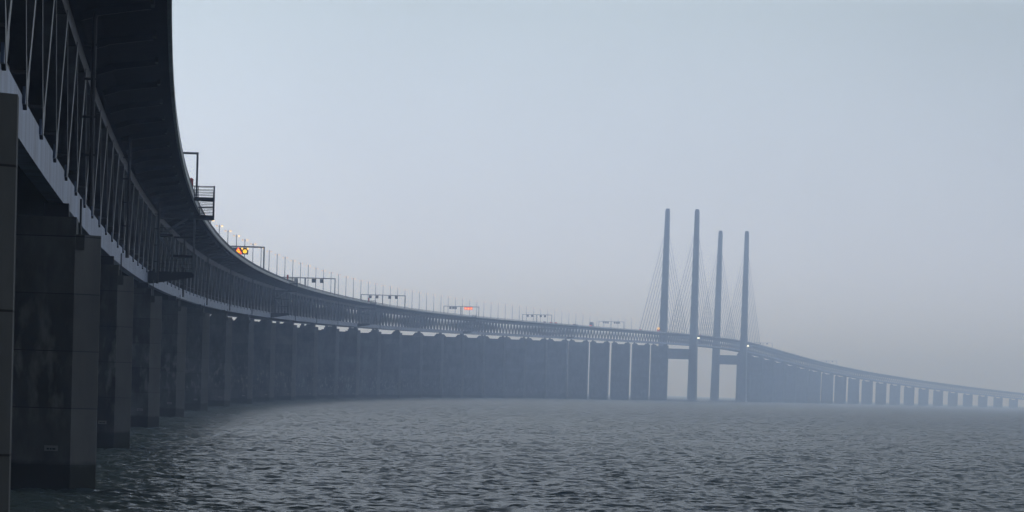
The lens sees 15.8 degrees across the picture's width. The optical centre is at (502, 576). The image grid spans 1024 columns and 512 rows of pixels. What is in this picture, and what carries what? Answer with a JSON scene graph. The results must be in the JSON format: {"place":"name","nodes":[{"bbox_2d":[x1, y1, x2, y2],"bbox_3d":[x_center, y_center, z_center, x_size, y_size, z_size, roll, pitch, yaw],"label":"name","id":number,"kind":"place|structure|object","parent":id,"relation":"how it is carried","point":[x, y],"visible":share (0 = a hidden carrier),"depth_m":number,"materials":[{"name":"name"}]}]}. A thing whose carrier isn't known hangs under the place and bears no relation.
{"place":"outdoors","nodes":[
{"label":"outdoors","id":0,"kind":"place"},
{"bbox_2d":[10,394,1023,511],"bbox_3d":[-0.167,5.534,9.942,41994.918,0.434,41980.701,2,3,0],"label":"sea water","id":1,"kind":"structure","parent":0,"point":[436,454],"depth_m":327.10,"materials":[{"name":"grey liquid"}]},
{"bbox_2d":[0,0,1023,511],"bbox_3d":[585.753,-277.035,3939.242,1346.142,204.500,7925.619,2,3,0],"label":"road and rail bridge","id":2,"kind":"structure","parent":1,"relation":"in","point":[126,268],"depth_m":448.58,"materials":[{"name":"concrete"}]},
{"bbox_2d":[183,152,198,196],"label":"sign gantry","id":3,"kind":"object","parent":2,"relation":"on","point":[197,156],"visible":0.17,"depth_m":522.97,"materials":[{"name":"metal"}]},
{"bbox_2d":[231,246,264,267],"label":"sign gantry","id":4,"kind":"object","parent":2,"relation":"on","point":[242,250],"visible":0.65,"depth_m":998.84,"materials":[{"name":"metal"}]},
{"bbox_2d":[283,277,335,292],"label":"sign gantry","id":5,"kind":"object","parent":2,"relation":"on","point":[313,280],"visible":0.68,"depth_m":1488.66,"materials":[{"name":"metal"}]},
{"bbox_2d":[361,294,405,299],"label":"sign gantry","id":6,"kind":"object","parent":2,"relation":"on","point":[389,296],"visible":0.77,"depth_m":1968.44,"materials":[{"name":"metal"}]},
{"bbox_2d":[448,306,478,316],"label":"sign gantry","id":7,"kind":"object","parent":2,"relation":"on","point":[465,307],"visible":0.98,"depth_m":2470.20,"materials":[{"name":"metal"}]},
{"bbox_2d":[522,314,551,322],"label":"sign gantry","id":8,"kind":"object","parent":2,"relation":"on","point":[536,316],"visible":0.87,"depth_m":2963.63,"materials":[{"name":"metal"}]},
{"bbox_2d":[601,321,623,328],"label":"sign gantry","id":9,"kind":"object","parent":2,"relation":"on","point":[615,322],"visible":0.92,"depth_m":3447.68,"materials":[{"name":"metal"}]},
{"bbox_2d":[172,0,1023,405],"label":"sky","id":10,"kind":"structure","parent":0,"point":[532,155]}
]}

